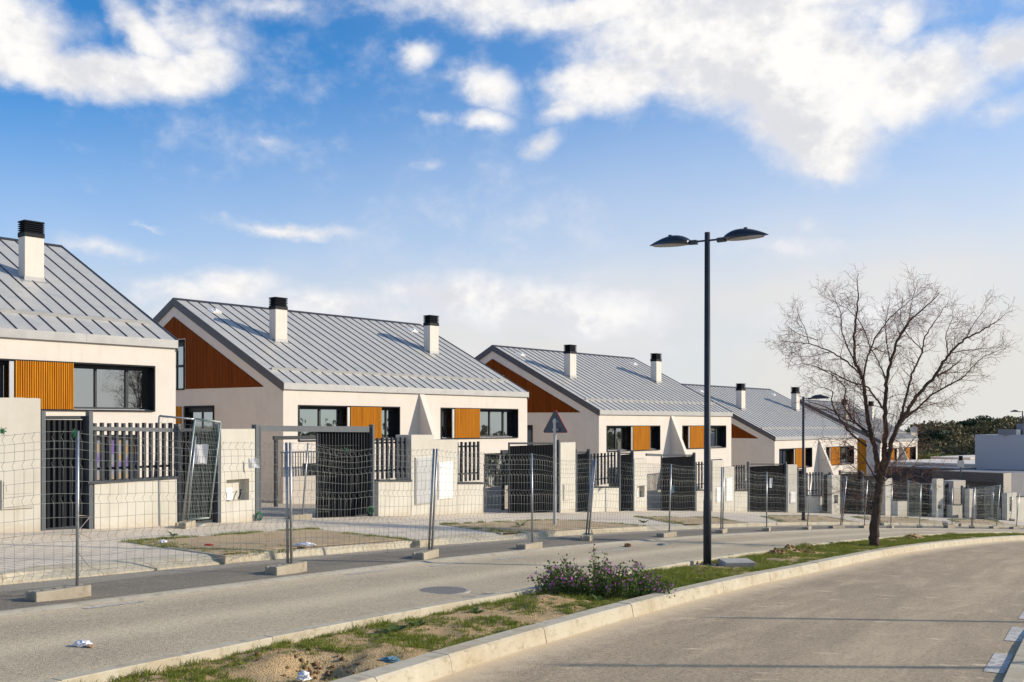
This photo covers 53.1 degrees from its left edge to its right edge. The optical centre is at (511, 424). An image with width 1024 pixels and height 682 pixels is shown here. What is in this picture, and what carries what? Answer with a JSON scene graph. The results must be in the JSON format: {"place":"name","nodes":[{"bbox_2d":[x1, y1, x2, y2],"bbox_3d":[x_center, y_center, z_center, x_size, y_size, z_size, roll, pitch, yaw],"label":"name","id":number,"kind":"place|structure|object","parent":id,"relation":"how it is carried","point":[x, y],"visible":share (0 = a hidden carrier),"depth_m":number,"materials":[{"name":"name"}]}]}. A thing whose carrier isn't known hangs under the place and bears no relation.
{"place":"outdoors","nodes":[
{"label":"outdoors","id":0,"kind":"place"},
{"bbox_2d":[0,529,1023,681],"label":"road","id":1,"kind":"structure","parent":0,"point":[35,646],"depth_m":12.67,"materials":[{"name":"asphalt"}]},
{"bbox_2d":[418,586,469,594],"bbox_3d":[-0.969,2.346,14.419,0.746,0.030,0.746,0,0,0],"label":"manhole cover","id":2,"kind":"object","parent":1,"relation":"on","point":[450,590],"visible":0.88,"depth_m":14.38,"materials":[{"name":"metal"}]},
{"bbox_2d":[0,528,1022,616],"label":"gutter strip","id":3,"kind":"object","parent":1,"relation":"on","point":[122,598],"visible":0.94,"depth_m":15.51,"materials":[{"name":"concrete"}]},
{"bbox_2d":[0,510,1023,571],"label":"pavement","id":4,"kind":"structure","parent":0,"point":[56,550],"depth_m":23.06,"materials":[{"name":"concrete"}]},
{"bbox_2d":[0,398,40,531],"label":"gate pier","id":5,"kind":"structure","parent":4,"relation":"on","point":[20,416],"depth_m":19.89,"materials":[{"name":"concrete"}]},
{"bbox_2d":[41,411,92,530],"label":"pedestrian gate","id":6,"kind":"structure","parent":4,"relation":"on","point":[58,477],"depth_m":20.77,"materials":[{"name":"metal"}]},
{"bbox_2d":[82,476,178,528],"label":"boundary wall","id":7,"kind":"structure","parent":4,"relation":"on","point":[157,508],"depth_m":21.97,"materials":[{"name":"concrete"}]},
{"bbox_2d":[93,423,171,480],"bbox_3d":[-8.179,0.565,22.111,0.115,1.209,2.153,0,0,31],"label":"railing","id":8,"kind":"object","parent":7,"relation":"on","point":[102,468],"visible":0.94,"depth_m":22.01,"materials":[{"name":"metal"}]},
{"bbox_2d":[93,424,220,522],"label":"pedestrian gate","id":9,"kind":"structure","parent":4,"relation":"on","point":[216,503],"depth_m":23.66,"materials":[{"name":"metal"}]},
{"bbox_2d":[153,416,193,520],"bbox_3d":[-7.595,1.029,22.929,0.983,2.451,0.169,0,0,-9],"label":"fence","id":10,"kind":"object","parent":4,"relation":"on","point":[181,459],"visible":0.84,"depth_m":22.98,"materials":[{"name":"metal"}]},
{"bbox_2d":[182,418,221,519],"bbox_3d":[-6.999,1.009,23.095,0.859,2.319,0.139,0,0,-20],"label":"framed fence","id":11,"kind":"object","parent":4,"relation":"on","point":[215,464],"visible":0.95,"depth_m":23.12,"materials":[{"name":"metal"}]},
{"bbox_2d":[194,444,208,463],"bbox_3d":[-6.953,0.659,22.901,0.325,0.452,0.038,0,0,-17],"label":"paper notice","id":12,"kind":"object","parent":11,"relation":"attached to","point":[204,448],"visible":0.83,"depth_m":22.91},
{"bbox_2d":[221,429,254,522],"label":"gate pier","id":13,"kind":"structure","parent":4,"relation":"on","point":[239,438],"depth_m":24.75,"materials":[{"name":"white concrete"}]},
{"bbox_2d":[252,425,260,520],"bbox_3d":[-6.325,1.233,25.400,0.140,2.466,0.240,0,0,28],"label":"gate post","id":14,"kind":"object","parent":4,"relation":"on","point":[257,428],"visible":0.57,"depth_m":25.31,"materials":[{"name":"grey metal"}]},
{"bbox_2d":[135,529,402,553],"bbox_3d":[-4.752,2.278,20.254,3.057,0.301,5.537,0,0,32],"label":"planting bed","id":15,"kind":"object","parent":4,"relation":"on","point":[275,539],"visible":0.88,"depth_m":19.86,"materials":[{"name":"soil"}]},
{"bbox_2d":[128,529,421,563],"bbox_3d":[-4.672,2.348,20.210,3.388,0.433,5.532,0,0,33],"label":"bed edging","id":16,"kind":"object","parent":4,"relation":"on","point":[223,560],"visible":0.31,"depth_m":17.57,"materials":[{"name":"concrete"}]},
{"bbox_2d":[260,424,374,517],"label":"sliding gate","id":17,"kind":"structure","parent":4,"relation":"on","point":[361,438],"depth_m":28.53,"materials":[{"name":"metal"}]},
{"bbox_2d":[302,443,385,513],"bbox_3d":[-4.599,1.578,28.848,0.215,2.208,4.516,0,0,22],"label":"fence","id":18,"kind":"object","parent":4,"relation":"on","point":[305,478],"visible":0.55,"depth_m":27.23,"materials":[{"name":"metal"}]},
{"bbox_2d":[396,435,457,515],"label":"gate pier","id":19,"kind":"structure","parent":4,"relation":"on","point":[417,443],"depth_m":31.84,"materials":[{"name":"concrete"}]},
{"bbox_2d":[458,482,484,514],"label":"boundary wall","id":20,"kind":"structure","parent":4,"relation":"on","point":[467,498],"depth_m":33.83,"materials":[{"name":"concrete"}]},
{"bbox_2d":[458,441,479,481],"bbox_3d":[-1.479,1.220,33.922,0.115,1.301,1.511,0,0,31],"label":"railing","id":21,"kind":"object","parent":20,"relation":"on","point":[465,446],"visible":0.95,"depth_m":33.98,"materials":[{"name":"metal"}]},
{"bbox_2d":[508,440,559,512],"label":"sliding gate","id":22,"kind":"structure","parent":4,"relation":"on","point":[522,501],"depth_m":37.79,"materials":[{"name":"metal"}]},
{"bbox_2d":[449,519,633,532],"bbox_3d":[0.803,2.902,29.142,2.791,0.518,8.288,0,0,31],"label":"planting bed","id":23,"kind":"object","parent":4,"relation":"on","point":[539,525],"visible":0.76,"depth_m":28.51,"materials":[{"name":"soil"}]},
{"bbox_2d":[543,410,567,523],"bbox_3d":[1.241,1.266,29.579,0.746,3.365,0.096,0,0,24],"label":"road sign","id":24,"kind":"object","parent":4,"relation":"on","point":[555,425],"visible":0.9,"depth_m":29.55,"materials":[{"name":"metal"}]},
{"bbox_2d":[575,449,589,511],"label":"pedestrian gate","id":25,"kind":"structure","parent":4,"relation":"on","point":[583,477],"depth_m":41.77,"materials":[{"name":"metal"}]},
{"bbox_2d":[590,486,619,511],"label":"boundary wall","id":26,"kind":"structure","parent":4,"relation":"on","point":[605,497],"depth_m":43.55,"materials":[{"name":"concrete"}]},
{"bbox_2d":[617,450,633,510],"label":"pedestrian gate","id":27,"kind":"structure","parent":4,"relation":"on","point":[628,460],"depth_m":45.90,"materials":[{"name":"metal"}]},
{"bbox_2d":[645,452,695,510],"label":"sliding gate","id":28,"kind":"structure","parent":4,"relation":"on","point":[685,460],"depth_m":50.83,"materials":[{"name":"metal"}]},
{"bbox_2d":[648,517,748,523],"bbox_3d":[6.809,3.641,39.072,3.515,0.523,8.284,0,0,35],"label":"planting bed","id":29,"kind":"object","parent":4,"relation":"on","point":[688,520],"visible":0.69,"depth_m":38.43,"materials":[{"name":"soil"}]},
{"bbox_2d":[747,462,786,511],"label":"sliding gate","id":30,"kind":"structure","parent":4,"relation":"on","point":[776,470],"depth_m":58.62,"materials":[{"name":"metal"}]},
{"bbox_2d":[787,464,796,512],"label":"gate pier","id":31,"kind":"structure","parent":4,"relation":"on","point":[792,470],"depth_m":60.07,"materials":[{"name":"beige concrete"}]},
{"bbox_2d":[797,467,805,512],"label":"pedestrian gate","id":32,"kind":"structure","parent":4,"relation":"on","point":[799,490],"depth_m":60.64,"materials":[{"name":"metal"}]},
{"bbox_2d":[764,516,858,521],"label":"planting bed","id":33,"kind":"object","parent":4,"relation":"on","point":[796,518],"visible":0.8,"depth_m":47.25,"materials":[{"name":"soil"}]},
{"bbox_2d":[798,394,829,520],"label":"street lamp","id":34,"kind":"object","parent":33,"relation":"on","point":[803,444],"visible":0.88,"depth_m":44.46,"materials":[{"name":"metal"}]},
{"bbox_2d":[0,525,1023,610],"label":"parking lane","id":35,"kind":"structure","parent":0,"point":[170,579],"depth_m":16.67,"materials":[{"name":"asphalt"}]},
{"bbox_2d":[26,584,90,601],"bbox_3d":[-5.604,2.094,12.674,0.240,0.149,0.720,-1,0,37],"label":"concrete block","id":36,"kind":"object","parent":35,"relation":"on","point":[73,591],"depth_m":12.57,"materials":[{"name":"concrete"}]},
{"bbox_2d":[0,430,78,592],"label":"fence","id":37,"kind":"object","parent":36,"relation":"on","point":[77,509],"visible":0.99,"depth_m":12.68,"materials":[{"name":"metal"}]},
{"bbox_2d":[79,433,288,583],"bbox_3d":[-4.512,1.177,14.505,0.128,2.204,3.770,0,0,31],"label":"fence","id":38,"kind":"object","parent":35,"relation":"on","point":[271,510],"visible":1,"depth_m":14.45,"materials":[{"name":"metal"}]},
{"bbox_2d":[265,561,306,575],"bbox_3d":[-3.530,2.258,16.022,0.240,0.163,0.720,0,0,28],"label":"concrete block","id":39,"kind":"object","parent":35,"relation":"on","point":[288,568],"depth_m":15.89,"materials":[{"name":"concrete"}]},
{"bbox_2d":[412,548,438,559],"bbox_3d":[-1.617,2.435,19.157,0.240,0.156,0.720,-1,0,19],"label":"concrete block","id":40,"kind":"object","parent":35,"relation":"on","point":[424,554],"depth_m":18.98,"materials":[{"name":"concrete"}]},
{"bbox_2d":[289,442,434,562],"bbox_3d":[-2.510,1.371,17.733,0.148,2.192,3.870,0,0,31],"label":"fence","id":41,"kind":"object","parent":40,"relation":"on","point":[311,508],"visible":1,"depth_m":17.29,"materials":[{"name":"metal"}]},
{"bbox_2d":[431,449,532,549],"bbox_3d":[-0.544,1.559,20.808,0.147,2.211,3.556,0,0,33],"label":"fence","id":42,"kind":"object","parent":35,"relation":"on","point":[472,481],"visible":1,"depth_m":20.50,"materials":[{"name":"metal"}]},
{"bbox_2d":[580,533,592,540],"bbox_3d":[1.882,2.840,25.715,0.240,0.165,0.720,1,0,11],"label":"concrete block","id":43,"kind":"object","parent":35,"relation":"on","point":[586,537],"depth_m":25.40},
{"bbox_2d":[533,454,593,540],"bbox_3d":[1.166,1.744,24.052,0.218,2.232,3.837,0,0,25],"label":"fence","id":44,"kind":"object","parent":43,"relation":"on","point":[589,489],"visible":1,"depth_m":24.18,"materials":[{"name":"metal"}]},
{"bbox_2d":[656,531,676,536],"bbox_3d":[4.338,3.093,28.730,0.240,0.150,0.720,0,0,39],"label":"concrete block","id":45,"kind":"object","parent":35,"relation":"on","point":[668,534],"depth_m":28.62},
{"bbox_2d":[588,459,671,533],"bbox_3d":[3.225,1.998,27.262,0.200,2.257,4.054,0,0,39],"label":"fence","id":46,"kind":"object","parent":45,"relation":"on","point":[591,505],"visible":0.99,"depth_m":27.09,"materials":[{"name":"metal"}]},
{"bbox_2d":[670,464,721,530],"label":"fence","id":47,"kind":"object","parent":35,"relation":"on","point":[680,518],"visible":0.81,"depth_m":30.69,"materials":[{"name":"metal"}]},
{"bbox_2d":[722,467,766,528],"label":"fence","id":48,"kind":"object","parent":35,"relation":"on","point":[724,474],"visible":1,"depth_m":34.05,"materials":[{"name":"metal"}]},
{"bbox_2d":[767,472,811,526],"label":"fence","id":49,"kind":"object","parent":35,"relation":"on","point":[791,498],"visible":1,"depth_m":37.52,"materials":[{"name":"metal"}]},
{"bbox_2d":[828,525,844,528],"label":"concrete block","id":50,"kind":"object","parent":35,"relation":"on","point":[837,526],"depth_m":41.21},
{"bbox_2d":[808,476,845,524],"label":"fence","id":51,"kind":"object","parent":50,"relation":"on","point":[828,502],"visible":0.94,"depth_m":40.38,"materials":[{"name":"metal"}]},
{"bbox_2d":[0,0,1023,430],"label":"sky","id":52,"kind":"structure","parent":0,"point":[505,172],"materials":[{"name":"blue"}]},
{"bbox_2d":[124,533,1016,681],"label":"median soil","id":53,"kind":"structure","parent":0,"point":[277,670],"depth_m":9.20,"materials":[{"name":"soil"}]},
{"bbox_2d":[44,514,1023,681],"bbox_3d":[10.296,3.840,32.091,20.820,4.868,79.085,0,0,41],"label":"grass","id":54,"kind":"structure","parent":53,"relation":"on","point":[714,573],"depth_m":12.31,"materials":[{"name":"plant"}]},
{"bbox_2d":[527,544,677,598],"bbox_3d":[1.256,2.049,13.989,2.096,0.734,1.195,0,0,0],"label":"mallow bush","id":55,"kind":"object","parent":53,"relation":"on","point":[643,583],"visible":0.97,"depth_m":13.79,"materials":[{"name":"green plant"}]},
{"bbox_2d":[638,566,698,595],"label":"tall grass","id":56,"kind":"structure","parent":53,"relation":"on","point":[679,571],"depth_m":16.23,"materials":[{"name":"plant"}]},
{"bbox_2d":[650,227,768,565],"bbox_3d":[3.596,-0.458,18.854,2.298,6.201,0.456,0,0,28],"label":"street lamp","id":57,"kind":"object","parent":53,"relation":"on","point":[745,233],"visible":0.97,"depth_m":18.80,"materials":[{"name":"metal"}]},
{"bbox_2d":[718,558,755,567],"bbox_3d":[4.106,2.545,18.705,0.560,0.130,0.500,0,2,-6],"label":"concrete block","id":58,"kind":"object","parent":53,"relation":"on","point":[735,562],"visible":0.81,"depth_m":18.57,"materials":[{"name":"concrete"}]},
{"bbox_2d":[765,263,1021,545],"bbox_3d":[10.206,-0.550,27.267,7.535,7.696,3.006,0,0,0],"label":"bare tree","id":59,"kind":"object","parent":53,"relation":"on","point":[882,468],"visible":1,"depth_m":27.08,"materials":[{"name":"brown plant"}]},
{"bbox_2d":[590,452,615,485],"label":"railing","id":60,"kind":"object","parent":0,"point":[601,456],"visible":0.81,"depth_m":43.77,"materials":[{"name":"metal"}]},
{"bbox_2d":[261,500,946,518],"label":"yard","id":61,"kind":"structure","parent":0,"point":[277,514],"depth_m":32.83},
{"bbox_2d":[273,436,315,506],"bbox_3d":[-6.906,1.538,34.569,0.100,2.320,2.800,0,0,40],"label":"pergola frame","id":62,"kind":"object","parent":61,"relation":"on","point":[276,438],"visible":0.52,"depth_m":33.54,"materials":[{"name":"metal"}]},
{"bbox_2d":[280,451,315,503],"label":"terrace wall","id":63,"kind":"structure","parent":61,"relation":"on","point":[311,478],"depth_m":37.10,"materials":[{"name":"concrete"}]},
{"bbox_2d":[153,297,528,501],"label":"house","id":64,"kind":"structure","parent":61,"relation":"on","point":[277,362],"depth_m":42.52,"materials":[{"name":"metal"}]},
{"bbox_2d":[176,339,184,389],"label":"gable window","id":65,"kind":"structure","parent":64,"relation":"in","point":[180,355],"depth_m":42.57,"materials":[{"name":"glass"}]},
{"bbox_2d":[184,405,213,431],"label":"gable window","id":66,"kind":"structure","parent":64,"relation":"in","point":[202,412],"depth_m":41.73,"materials":[{"name":"glass"}]},
{"bbox_2d":[298,405,399,440],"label":"window","id":67,"kind":"structure","parent":64,"relation":"in","point":[308,415],"depth_m":40.24,"materials":[{"name":"glass"}]},
{"bbox_2d":[441,407,517,438],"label":"window","id":68,"kind":"structure","parent":64,"relation":"in","point":[494,422],"depth_m":47.54,"materials":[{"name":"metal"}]},
{"bbox_2d":[484,453,507,486],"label":"patio door","id":69,"kind":"structure","parent":64,"relation":"in","point":[486,459],"depth_m":47.46,"materials":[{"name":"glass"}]},
{"bbox_2d":[483,463,507,507],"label":"terrace wall","id":70,"kind":"structure","parent":61,"relation":"on","point":[497,496],"depth_m":41.41,"materials":[{"name":"concrete"}]},
{"bbox_2d":[475,344,732,489],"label":"house","id":71,"kind":"structure","parent":61,"relation":"on","point":[599,403],"depth_m":57.41,"materials":[{"name":"metal"}]},
{"bbox_2d":[607,426,659,451],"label":"window","id":72,"kind":"structure","parent":71,"relation":"in","point":[618,437],"depth_m":55.32,"materials":[{"name":"glass"}]},
{"bbox_2d":[682,425,725,448],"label":"window","id":73,"kind":"structure","parent":71,"relation":"in","point":[718,432],"depth_m":63.05,"materials":[{"name":"glass"}]},
{"bbox_2d":[634,458,646,510],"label":"gate pier","id":74,"kind":"structure","parent":61,"relation":"on","point":[639,478],"depth_m":47.11,"materials":[{"name":"beige concrete"}]},
{"bbox_2d":[647,473,660,507],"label":"terrace wall","id":75,"kind":"structure","parent":61,"relation":"on","point":[653,500],"depth_m":54.61,"materials":[{"name":"concrete"}]},
{"bbox_2d":[711,460,723,510],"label":"gate pier","id":76,"kind":"structure","parent":61,"relation":"on","point":[717,465],"depth_m":54.16,"materials":[{"name":"beige concrete"}]},
{"bbox_2d":[724,466,733,510],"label":"gate pier","id":77,"kind":"structure","parent":61,"relation":"on","point":[728,498],"depth_m":55.29,"materials":[{"name":"beige concrete"}]},
{"bbox_2d":[681,383,857,494],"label":"house","id":78,"kind":"structure","parent":61,"relation":"on","point":[766,426],"depth_m":72.79,"materials":[{"name":"metal"}]},
{"bbox_2d":[779,447,811,467],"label":"window","id":79,"kind":"structure","parent":78,"relation":"in","point":[785,455],"depth_m":70.50,"materials":[{"name":"glass"}]},
{"bbox_2d":[806,495,822,512],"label":"boundary wall","id":80,"kind":"structure","parent":61,"relation":"on","point":[817,507],"depth_m":61.93,"materials":[{"name":"concrete"}]},
{"bbox_2d":[827,475,839,513],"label":"gate pier","id":81,"kind":"structure","parent":61,"relation":"on","point":[835,500],"depth_m":61.81,"materials":[{"name":"beige concrete"}]},
{"bbox_2d":[839,470,861,513],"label":"sliding gate","id":82,"kind":"structure","parent":61,"relation":"on","point":[854,505],"depth_m":64.35,"materials":[{"name":"metal"}]},
{"bbox_2d":[800,399,917,475],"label":"house","id":83,"kind":"structure","parent":61,"relation":"on","point":[869,458],"depth_m":95.16,"materials":[{"name":"metal"}]},
{"bbox_2d":[861,472,880,514],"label":"sliding gate","id":84,"kind":"structure","parent":61,"relation":"on","point":[873,481],"depth_m":64.43,"materials":[{"name":"metal"}]},
{"bbox_2d":[881,478,891,515],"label":"gate pier","id":85,"kind":"structure","parent":61,"relation":"on","point":[887,508],"depth_m":62.86,"materials":[{"name":"concrete"}]},
{"bbox_2d":[906,483,931,515],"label":"sliding gate","id":86,"kind":"structure","parent":61,"relation":"on","point":[925,512],"depth_m":65.56,"materials":[{"name":"metal"}]},
{"bbox_2d":[874,465,976,499],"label":"dark annex","id":87,"kind":"object","parent":61,"relation":"on","point":[897,476],"visible":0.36,"depth_m":77.08,"materials":[{"name":"stone"}]},
{"bbox_2d":[932,478,942,517],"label":"gate pier","id":88,"kind":"structure","parent":61,"relation":"on","point":[935,493],"depth_m":63.55,"materials":[{"name":"beige concrete"}]},
{"bbox_2d":[943,480,965,503],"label":"side block","id":89,"kind":"structure","parent":61,"relation":"on","point":[955,484],"depth_m":66.30,"materials":[{"name":"concrete"}]},
{"bbox_2d":[964,489,975,518],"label":"gate pier","id":90,"kind":"structure","parent":61,"relation":"on","point":[968,495],"depth_m":63.87,"materials":[{"name":"concrete"}]},
{"bbox_2d":[932,469,1023,506],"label":"carport","id":91,"kind":"object","parent":61,"relation":"on","point":[1012,481],"visible":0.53,"depth_m":68.68,"materials":[{"name":"grey concrete"}]},
{"bbox_2d":[976,490,999,518],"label":"sliding gate","id":92,"kind":"structure","parent":61,"relation":"on","point":[980,509],"depth_m":66.24,"materials":[{"name":"metal"}]},
{"bbox_2d":[1002,492,1016,520],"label":"gate pier","id":93,"kind":"structure","parent":61,"relation":"on","point":[1008,508],"depth_m":64.36,"materials":[{"name":"beige concrete"}]},
{"bbox_2d":[430,540,1023,681],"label":"road","id":94,"kind":"structure","parent":0,"point":[950,614],"depth_m":11.62,"materials":[{"name":"asphalt"}]},
{"bbox_2d":[983,653,1012,673],"bbox_3d":[4.825,2.359,10.146,0.181,0.056,1.183,0,0,30],"label":"road marking","id":95,"kind":"object","parent":94,"relation":"on","point":[998,662],"visible":1,"depth_m":10.10,"materials":[{"name":"paint"}]},
{"bbox_2d":[1004,627,1023,641],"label":"road marking","id":96,"kind":"object","parent":94,"relation":"on","point":[1015,634],"visible":0.85,"depth_m":11.98,"materials":[{"name":"paint"}]},
{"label":"hill","id":97,"kind":"structure","parent":0,"visible":0},
{"bbox_2d":[920,428,947,442],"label":"pine tree","id":98,"kind":"object","parent":97,"relation":"on","point":[939,433],"visible":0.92,"depth_m":159.49,"materials":[{"name":"green plant"}]},
{"bbox_2d":[904,415,1023,455],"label":"hillside scrub","id":99,"kind":"object","parent":97,"relation":"on","point":[959,441],"visible":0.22,"depth_m":163.41,"materials":[{"name":"green plant"}]},
{"bbox_3d":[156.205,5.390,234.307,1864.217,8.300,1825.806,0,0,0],"label":"ground","id":100,"kind":"structure","parent":0,"visible":0},
{"bbox_2d":[0,219,178,479],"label":"house","id":101,"kind":"structure","parent":100,"relation":"on","point":[78,337],"depth_m":30.18,"materials":[{"name":"metal"}]},
{"bbox_2d":[0,358,154,411],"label":"window","id":102,"kind":"structure","parent":101,"relation":"in","point":[97,386],"depth_m":29.91,"materials":[{"name":"metal"}]},
{"bbox_2d":[97,435,134,479],"bbox_3d":[-11.729,1.325,29.709,0.210,2.050,1.900,0,0,40],"label":"patio door","id":103,"kind":"structure","parent":101,"relation":"in","point":[112,436],"depth_m":29.90,"materials":[{"name":"glass"}]},
{"bbox_2d":[375,479,411,515],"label":"boundary wall","id":104,"kind":"structure","parent":100,"relation":"on","point":[381,487],"depth_m":30.29,"materials":[{"name":"concrete"}]},
{"bbox_2d":[375,437,406,478],"bbox_3d":[-3.594,0.991,30.470,0.115,1.216,1.564,0,0,31],"label":"railing","id":105,"kind":"object","parent":104,"relation":"on","point":[387,442],"visible":0.96,"depth_m":30.43,"materials":[{"name":"metal"}]},
{"bbox_2d":[0,522,1023,584],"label":"kerb","id":106,"kind":"structure","parent":100,"relation":"on","point":[94,566],"depth_m":18.18,"materials":[{"name":"concrete"}]},
{"bbox_2d":[37,532,1023,681],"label":"kerb","id":107,"kind":"structure","parent":100,"relation":"on","point":[104,674],"depth_m":9.98,"materials":[{"name":"concrete"}]},
{"bbox_2d":[560,442,574,512],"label":"gate pier","id":108,"kind":"structure","parent":100,"relation":"on","point":[567,451],"depth_m":40.10,"materials":[{"name":"concrete"}]},
{"bbox_2d":[330,535,1023,681],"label":"kerb","id":109,"kind":"structure","parent":100,"relation":"on","point":[435,664],"depth_m":11.43,"materials":[{"name":"concrete"}]},
{"bbox_2d":[734,490,747,511],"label":"boundary wall","id":110,"kind":"structure","parent":100,"relation":"on","point":[741,504],"depth_m":56.37,"materials":[{"name":"concrete"}]},
{"bbox_2d":[890,459,974,466],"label":"white roof","id":111,"kind":"structure","parent":100,"relation":"on","point":[953,463],"depth_m":88.62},
{"bbox_2d":[975,424,1023,469],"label":"flat roofed house","id":112,"kind":"structure","parent":100,"relation":"on","point":[1003,449],"depth_m":76.46,"materials":[{"name":"paint"}]},
{"bbox_2d":[1002,638,1023,681],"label":"kerb","id":113,"kind":"structure","parent":100,"relation":"on","point":[1015,672],"depth_m":9.61,"materials":[{"name":"concrete"}]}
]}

